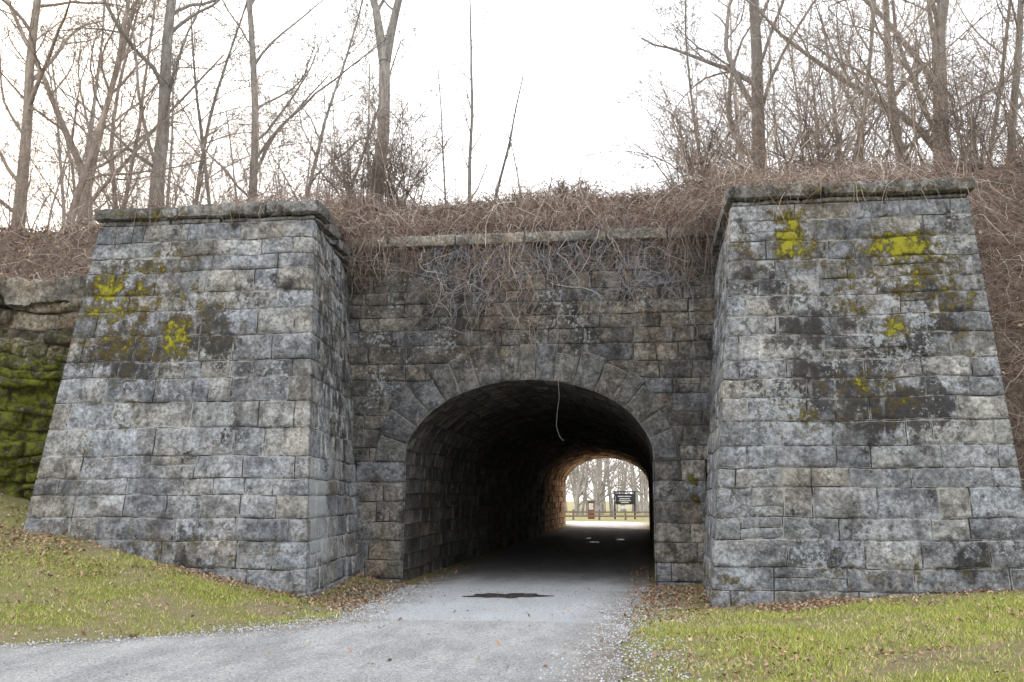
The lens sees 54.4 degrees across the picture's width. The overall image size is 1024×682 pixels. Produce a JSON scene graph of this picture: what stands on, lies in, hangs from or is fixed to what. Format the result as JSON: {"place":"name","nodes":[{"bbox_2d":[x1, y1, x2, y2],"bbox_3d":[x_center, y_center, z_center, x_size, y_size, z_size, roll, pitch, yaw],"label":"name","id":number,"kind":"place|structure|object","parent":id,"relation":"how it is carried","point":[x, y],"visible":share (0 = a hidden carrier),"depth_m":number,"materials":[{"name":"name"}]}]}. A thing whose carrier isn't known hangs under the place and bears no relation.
{"place":"outdoors","nodes":[
{"label":"outdoors","id":0,"kind":"place"},
{"bbox_2d":[0,521,652,681],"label":"road","id":1,"kind":"structure","parent":0,"point":[601,557],"depth_m":11.26,"materials":[{"name":"grey asphalt"}]},
{"bbox_2d":[463,593,552,597],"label":"puddle","id":2,"kind":"object","parent":1,"relation":"on","point":[509,595],"visible":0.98,"depth_m":16.39,"materials":[{"name":"grey liquid"}]},
{"bbox_2d":[0,0,1023,237],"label":"ridge thicket","id":3,"kind":"object","parent":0,"point":[1007,118],"visible":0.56,"depth_m":23.13,"materials":[{"name":"brown plant"}]},
{"bbox_2d":[0,493,1023,681],"bbox_3d":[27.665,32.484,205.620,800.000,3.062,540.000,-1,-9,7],"label":"ground","id":4,"kind":"structure","parent":0,"point":[204,611],"depth_m":12.60,"materials":[{"name":"green plant"}]},
{"bbox_2d":[0,274,86,500],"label":"mossy stone retaining wall","id":5,"kind":"structure","parent":4,"relation":"on","point":[37,327],"depth_m":18.85,"materials":[{"name":"green stone"}]},
{"bbox_2d":[23,200,359,598],"bbox_3d":[-5.154,1.324,17.897,4.926,6.853,5.100,-1,-9,7],"label":"stone abutment","id":6,"kind":"object","parent":4,"relation":"on","point":[202,418],"visible":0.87,"depth_m":16.01,"materials":[{"name":"grey stone"}]},
{"bbox_2d":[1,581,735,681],"bbox_3d":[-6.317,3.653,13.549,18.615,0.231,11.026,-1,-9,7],"label":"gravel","id":7,"kind":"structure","parent":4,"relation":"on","point":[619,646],"depth_m":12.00,"materials":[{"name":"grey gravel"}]},
{"bbox_2d":[0,139,1023,492],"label":"bramble thicket","id":8,"kind":"object","parent":4,"relation":"on","point":[546,207],"visible":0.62,"depth_m":20.03,"materials":[{"name":"brown plant"}]},
{"bbox_2d":[0,494,1023,681],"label":"fallen leaves","id":9,"kind":"object","parent":4,"relation":"on","point":[653,589],"visible":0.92,"depth_m":13.79,"materials":[{"name":"brown plant"}]},
{"bbox_2d":[400,380,657,583],"bbox_3d":[2.887,5.831,38.227,4.932,4.274,39.576,-1,-9,7],"label":"stone tunnel lining","id":10,"kind":"object","parent":4,"relation":"on","point":[591,425],"visible":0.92,"depth_m":26.04,"materials":[{"name":"grey stone"}]},
{"bbox_2d":[342,225,717,585],"bbox_3d":[0.285,1.409,19.619,7.832,7.222,1.092,-1,-9,7],"label":"stone arch headwall","id":11,"kind":"object","parent":4,"relation":"on","point":[647,369],"visible":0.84,"depth_m":19.54,"materials":[{"name":"grey stone"}]},
{"bbox_2d":[345,196,717,362],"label":"hanging vines","id":12,"kind":"object","parent":11,"relation":"hanging from","point":[500,252],"visible":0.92,"depth_m":19.72,"materials":[{"name":"brown plant"}]},
{"bbox_2d":[586,500,596,518],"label":"information kiosk","id":13,"kind":"object","parent":4,"relation":"on","point":[591,505],"visible":0.87,"depth_m":76.53,"materials":[{"name":"brown paint"}]},
{"bbox_2d":[494,420,718,513],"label":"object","id":14,"kind":"structure","parent":4,"relation":"on","point":[611,458],"depth_m":57.94,"materials":[{"name":"stone"}]},
{"bbox_2d":[565,458,648,515],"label":"distant trees","id":15,"kind":"object","parent":4,"relation":"on","point":[578,490],"visible":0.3,"depth_m":92.67,"materials":[{"name":"brown plant"}]},
{"bbox_2d":[566,510,648,519],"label":"split rail fence","id":16,"kind":"object","parent":4,"relation":"on","point":[598,512],"visible":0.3,"depth_m":72.65,"materials":[{"name":"brown wood"}]},
{"bbox_2d":[613,491,636,518],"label":"park sign","id":17,"kind":"object","parent":4,"relation":"on","point":[624,498],"visible":0.98,"depth_m":75.53,"materials":[{"name":"paint"}]},
{"bbox_2d":[628,591,1023,681],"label":"grass","id":18,"kind":"structure","parent":4,"relation":"on","point":[792,632],"depth_m":10.46,"materials":[{"name":"green plant"}]},
{"bbox_2d":[703,177,1023,607],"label":"stone wing pier","id":19,"kind":"structure","parent":4,"relation":"on","point":[859,437],"depth_m":14.71,"materials":[{"name":"grey stone"}]},
{"bbox_2d":[0,167,1023,524],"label":"embankment","id":20,"kind":"structure","parent":0,"point":[1014,395],"depth_m":18.82,"materials":[{"name":"brown plant"}]},
{"bbox_2d":[0,0,180,231],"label":"bare tree","id":21,"kind":"object","parent":20,"relation":"on","point":[32,40],"visible":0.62,"depth_m":28.29,"materials":[{"name":"brown plant"}]},
{"bbox_2d":[0,0,208,228],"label":"bare tree","id":22,"kind":"object","parent":20,"relation":"on","point":[44,80],"visible":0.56,"depth_m":30.35,"materials":[{"name":"brown plant"}]},
{"bbox_2d":[0,0,216,220],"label":"bare tree","id":23,"kind":"object","parent":20,"relation":"on","point":[115,101],"visible":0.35,"depth_m":33.60,"materials":[{"name":"brown plant"}]},
{"bbox_2d":[0,0,259,206],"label":"bare tree","id":24,"kind":"object","parent":20,"relation":"on","point":[169,29],"visible":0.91,"depth_m":27.93,"materials":[{"name":"brown plant"}]},
{"bbox_2d":[9,0,261,229],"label":"bare tree","id":25,"kind":"object","parent":20,"relation":"on","point":[105,108],"visible":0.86,"depth_m":27.53,"materials":[{"name":"brown plant"}]},
{"bbox_2d":[2,18,280,228],"bbox_3d":[-12.151,-6.314,31.926,5.905,10.042,8.264,-7,-11,38],"label":"bare tree","id":26,"kind":"object","parent":20,"relation":"on","point":[155,88],"visible":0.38,"depth_m":31.61,"materials":[{"name":"brown plant"}]},
{"bbox_2d":[40,0,248,208],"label":"bare tree","id":27,"kind":"object","parent":20,"relation":"on","point":[145,78],"visible":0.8,"depth_m":27.82,"materials":[{"name":"brown plant"}]},
{"bbox_2d":[104,0,288,204],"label":"bare tree","id":28,"kind":"object","parent":20,"relation":"on","point":[196,94],"visible":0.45,"depth_m":30.09,"materials":[{"name":"brown plant"}]},
{"bbox_2d":[74,0,355,204],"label":"bare tree","id":29,"kind":"object","parent":20,"relation":"on","point":[223,76],"visible":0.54,"depth_m":31.31,"materials":[{"name":"brown plant"}]},
{"bbox_2d":[148,0,426,200],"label":"bare tree","id":30,"kind":"object","parent":20,"relation":"on","point":[254,61],"visible":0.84,"depth_m":28.12,"materials":[{"name":"brown plant"}]},
{"bbox_2d":[228,0,421,200],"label":"bare tree","id":31,"kind":"object","parent":20,"relation":"on","point":[336,85],"visible":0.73,"depth_m":27.28,"materials":[{"name":"brown plant"}]},
{"bbox_2d":[278,93,415,202],"bbox_3d":[-3.558,-4.033,22.720,2.783,2.531,3.274,6,-11,-32],"label":"bare shrub","id":32,"kind":"object","parent":20,"relation":"on","point":[346,173],"visible":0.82,"depth_m":22.63,"materials":[{"name":"brown plant"}]},
{"bbox_2d":[276,0,437,202],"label":"bare tree","id":33,"kind":"object","parent":20,"relation":"on","point":[366,63],"visible":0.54,"depth_m":30.11,"materials":[{"name":"brown plant"}]},
{"bbox_2d":[340,0,401,203],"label":"bare tree","id":34,"kind":"object","parent":20,"relation":"on","point":[384,52],"visible":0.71,"depth_m":27.12,"materials":[{"name":"brown plant"}]},
{"bbox_2d":[320,55,486,212],"bbox_3d":[-2.687,-4.607,23.081,3.936,3.916,3.329,-4,-10,22],"label":"bare shrub","id":35,"kind":"object","parent":20,"relation":"on","point":[387,193],"visible":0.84,"depth_m":22.90,"materials":[{"name":"brown plant"}]},
{"bbox_2d":[424,54,452,205],"bbox_3d":[-1.869,-4.966,25.856,0.791,5.236,1.215,3,-9,-16],"label":"sapling tree","id":36,"kind":"object","parent":20,"relation":"on","point":[443,174],"visible":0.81,"depth_m":25.91,"materials":[{"name":"brown plant"}]},
{"bbox_2d":[436,0,496,206],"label":"sapling tree","id":37,"kind":"object","parent":20,"relation":"on","point":[470,142],"visible":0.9,"depth_m":25.91,"materials":[{"name":"brown plant"}]},
{"bbox_2d":[483,70,530,203],"bbox_3d":[-0.268,-4.834,25.653,1.315,4.862,1.180,-4,-10,25],"label":"sapling tree","id":38,"kind":"object","parent":20,"relation":"on","point":[505,159],"visible":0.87,"depth_m":25.67,"materials":[{"name":"brown plant"}]},
{"bbox_2d":[0,0,1023,232],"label":"background woodland","id":39,"kind":"object","parent":20,"relation":"on","point":[91,127],"visible":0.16,"depth_m":39.92,"materials":[{"name":"brown plant"}]},
{"bbox_2d":[0,159,1023,493],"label":"leaf litter","id":40,"kind":"object","parent":20,"relation":"on","point":[28,241],"visible":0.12,"depth_m":21.41,"materials":[{"name":"brown plant"}]},
{"bbox_2d":[506,126,523,188],"bbox_3d":[0.071,-3.969,25.270,0.547,3.026,0.422,-1,-9,7],"label":"sapling tree","id":41,"kind":"object","parent":20,"relation":"on","point":[516,167],"visible":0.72,"depth_m":25.36,"materials":[{"name":"brown plant"}]},
{"bbox_2d":[533,157,600,206],"bbox_3d":[1.300,-3.438,22.363,1.586,1.439,1.327,5,-10,-27],"label":"bare shrub","id":42,"kind":"object","parent":20,"relation":"on","point":[563,183],"visible":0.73,"depth_m":22.22,"materials":[{"name":"brown plant"}]},
{"bbox_2d":[566,57,773,191],"bbox_3d":[3.571,-4.441,22.267,4.733,3.499,3.353,-1,-9,7],"label":"bare shrub","id":43,"kind":"object","parent":20,"relation":"on","point":[718,133],"visible":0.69,"depth_m":22.30,"materials":[{"name":"brown plant"}]},
{"bbox_2d":[598,0,790,178],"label":"bare tree","id":44,"kind":"object","parent":20,"relation":"on","point":[669,13],"visible":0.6,"depth_m":26.45,"materials":[{"name":"brown plant"}]},
{"bbox_2d":[613,0,869,174],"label":"bare tree","id":45,"kind":"object","parent":20,"relation":"on","point":[756,52],"visible":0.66,"depth_m":26.99,"materials":[{"name":"brown plant"}]},
{"bbox_2d":[724,49,892,172],"bbox_3d":[6.510,-4.734,22.039,3.525,3.157,2.928,-3,-9,16],"label":"bare shrub","id":46,"kind":"object","parent":20,"relation":"on","point":[817,146],"visible":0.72,"depth_m":21.72,"materials":[{"name":"brown plant"}]},
{"bbox_2d":[683,0,948,169],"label":"bare tree","id":47,"kind":"object","parent":20,"relation":"on","point":[886,23],"visible":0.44,"depth_m":26.07,"materials":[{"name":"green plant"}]},
{"bbox_2d":[765,0,1019,164],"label":"bare tree","id":48,"kind":"object","parent":20,"relation":"on","point":[869,53],"visible":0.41,"depth_m":25.03,"materials":[{"name":"brown plant"}]},
{"bbox_2d":[780,0,1023,169],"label":"bare tree","id":49,"kind":"object","parent":20,"relation":"on","point":[877,28],"visible":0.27,"depth_m":27.74,"materials":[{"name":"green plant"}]},
{"bbox_2d":[892,1,1023,177],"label":"bare shrub","id":50,"kind":"object","parent":20,"relation":"on","point":[970,150],"visible":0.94,"depth_m":20.36,"materials":[{"name":"brown plant"}]},
{"bbox_2d":[903,0,1023,164],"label":"bare tree","id":51,"kind":"object","parent":20,"relation":"on","point":[1008,7],"visible":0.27,"depth_m":28.52,"materials":[{"name":"brown plant"}]},
{"bbox_2d":[999,0,1023,165],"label":"bare tree","id":52,"kind":"object","parent":20,"relation":"on","point":[1016,84],"visible":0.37,"depth_m":23.37,"materials":[{"name":"brown plant"}]},
{"bbox_2d":[0,0,1023,500],"label":"sky","id":53,"kind":"structure","parent":0,"point":[573,63],"materials":[{"name":"white"}]}
]}

